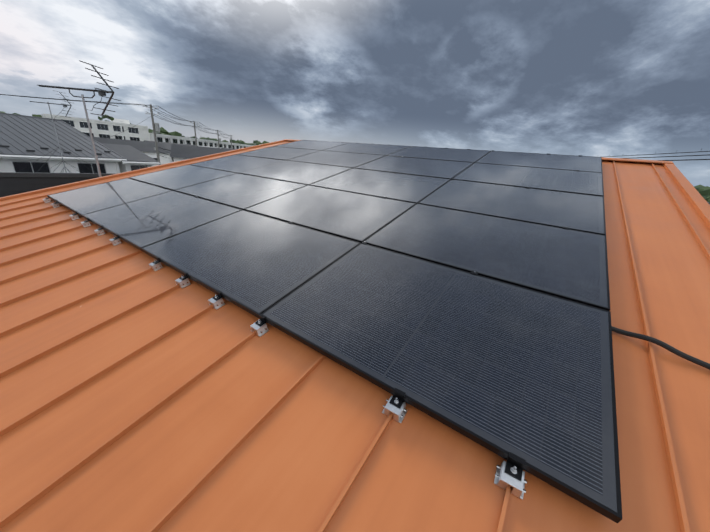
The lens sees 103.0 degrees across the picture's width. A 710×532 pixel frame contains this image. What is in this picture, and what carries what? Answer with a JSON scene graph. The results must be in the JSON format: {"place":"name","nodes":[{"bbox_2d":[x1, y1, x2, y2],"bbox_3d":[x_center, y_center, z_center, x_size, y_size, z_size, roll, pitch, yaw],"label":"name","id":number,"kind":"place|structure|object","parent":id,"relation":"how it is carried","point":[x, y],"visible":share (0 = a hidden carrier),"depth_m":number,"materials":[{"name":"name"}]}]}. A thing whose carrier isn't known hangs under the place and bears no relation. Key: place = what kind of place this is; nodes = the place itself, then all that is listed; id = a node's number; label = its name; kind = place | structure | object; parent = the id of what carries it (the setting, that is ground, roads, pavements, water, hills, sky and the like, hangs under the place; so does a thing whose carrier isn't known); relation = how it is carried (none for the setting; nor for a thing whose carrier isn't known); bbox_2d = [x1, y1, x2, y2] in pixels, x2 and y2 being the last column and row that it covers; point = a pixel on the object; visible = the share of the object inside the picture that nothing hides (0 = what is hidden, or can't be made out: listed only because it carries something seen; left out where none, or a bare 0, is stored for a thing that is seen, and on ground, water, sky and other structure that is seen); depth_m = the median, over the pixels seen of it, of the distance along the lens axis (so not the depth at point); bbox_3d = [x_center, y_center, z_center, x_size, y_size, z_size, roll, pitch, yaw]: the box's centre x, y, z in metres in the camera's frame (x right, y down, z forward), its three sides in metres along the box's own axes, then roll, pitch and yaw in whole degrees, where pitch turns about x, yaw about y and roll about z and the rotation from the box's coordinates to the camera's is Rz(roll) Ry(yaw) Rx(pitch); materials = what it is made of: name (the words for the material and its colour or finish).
{"place":"outdoors","nodes":[
{"label":"outdoors","id":0,"kind":"place"},
{"bbox_2d":[0,172,112,196],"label":"wall","id":1,"kind":"structure","parent":0,"point":[12,183],"depth_m":6.28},
{"bbox_2d":[20,90,101,172],"bbox_3d":[-11.054,-4.746,10.494,2.694,3.090,2.694,18,24,31],"label":"tv antenna","id":2,"kind":"object","parent":1,"relation":"on","point":[64,106],"visible":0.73,"depth_m":10.28,"materials":[{"name":"grey metal"}]},
{"bbox_2d":[41,113,149,140],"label":"apartment building","id":3,"kind":"structure","parent":0,"point":[105,129],"depth_m":89.15,"materials":[{"name":"concrete"}]},
{"bbox_2d":[98,114,113,120],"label":"school shrub","id":4,"kind":"object","parent":3,"relation":"on","point":[104,117],"visible":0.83,"depth_m":87.71,"materials":[{"name":"green plant"}]},
{"bbox_2d":[101,143,159,172],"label":"white house wing","id":5,"kind":"structure","parent":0,"point":[136,159],"depth_m":23.79,"materials":[{"name":"grey metal"}]},
{"bbox_2d":[149,133,253,148],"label":"school block","id":6,"kind":"structure","parent":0,"point":[182,140],"depth_m":128.25,"materials":[{"name":"concrete"}]},
{"bbox_2d":[0,111,709,194],"bbox_3d":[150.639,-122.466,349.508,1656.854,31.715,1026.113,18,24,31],"label":"wooded ridge","id":7,"kind":"structure","parent":0,"point":[702,190],"depth_m":386.05,"materials":[{"name":"green plant"}]},
{"bbox_2d":[0,0,709,186],"label":"sky","id":8,"kind":"structure","parent":0,"point":[595,78],"materials":[{"name":"grey"}]},
{"label":"terrain","id":9,"kind":"structure","parent":0,"visible":0},
{"bbox_2d":[0,112,126,173],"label":"white neighbour house","id":10,"kind":"structure","parent":9,"relation":"on","point":[25,141],"depth_m":20.38,"materials":[{"name":"grey metal"}]},
{"bbox_2d":[143,104,160,164],"bbox_3d":[-28.285,-16.183,40.501,1.901,12.300,0.577,-1,22,-16],"label":"utility pole","id":11,"kind":"object","parent":9,"relation":"on","point":[156,127],"visible":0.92,"depth_m":39.35,"materials":[{"name":"concrete"}]},
{"bbox_2d":[0,94,229,158],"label":"power lines","id":12,"kind":"object","parent":11,"relation":"attached to","point":[137,124],"visible":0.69,"depth_m":39.39,"materials":[{"name":"black metal"}]},
{"bbox_2d":[189,121,198,145],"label":"utility pole","id":13,"kind":"object","parent":9,"relation":"on","point":[195,131],"visible":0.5,"depth_m":59.52,"materials":[{"name":"concrete"}]},
{"bbox_2d":[214,130,220,147],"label":"utility pole","id":14,"kind":"object","parent":9,"relation":"on","point":[219,139],"visible":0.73,"depth_m":83.95,"materials":[{"name":"concrete"}]},
{"bbox_2d":[89,136,709,204],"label":"town houses","id":15,"kind":"structure","parent":9,"relation":"on","point":[178,152],"depth_m":49.44,"materials":[{"name":"grey"}]},
{"bbox_2d":[606,149,709,160],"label":"power lines","id":16,"kind":"object","parent":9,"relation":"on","point":[670,156],"visible":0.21,"depth_m":13.52,"materials":[{"name":"black metal"}]},
{"bbox_2d":[701,195,709,203],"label":"broadleaf trees","id":17,"kind":"object","parent":9,"relation":"on","point":[706,198],"visible":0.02,"depth_m":28.65,"materials":[{"name":"green plant"}]},
{"bbox_3d":[-1.711,2.240,4.374,8.050,8.023,8.958,18,24,31],"label":"house","id":18,"kind":"object","parent":9,"relation":"on","visible":0},
{"bbox_2d":[38,60,120,176],"bbox_3d":[-5.178,-1.542,5.700,1.391,4.333,0.481,6,21,1],"label":"tv antenna","id":19,"kind":"object","parent":18,"relation":"attached to","point":[101,92],"visible":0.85,"depth_m":5.11,"materials":[{"name":"grey metal"}]},
{"bbox_2d":[0,139,709,531],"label":"metal roof","id":20,"kind":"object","parent":18,"relation":"on","point":[138,393],"visible":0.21,"depth_m":1.29,"materials":[{"name":"paint"}]},
{"bbox_2d":[43,140,582,499],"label":"mounting clamps","id":21,"kind":"object","parent":20,"relation":"on","point":[510,471],"visible":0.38,"depth_m":1.23,"materials":[{"name":"silver metal"}]},
{"bbox_2d":[48,140,621,522],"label":"solar panels","id":22,"kind":"object","parent":21,"relation":"on","point":[505,350],"visible":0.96,"depth_m":2.12,"materials":[{"name":"black glass"}]},
{"bbox_2d":[612,326,709,369],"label":"cable","id":23,"kind":"object","parent":20,"relation":"on","point":[666,346],"visible":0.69,"depth_m":1.43,"materials":[{"name":"black rubber"}]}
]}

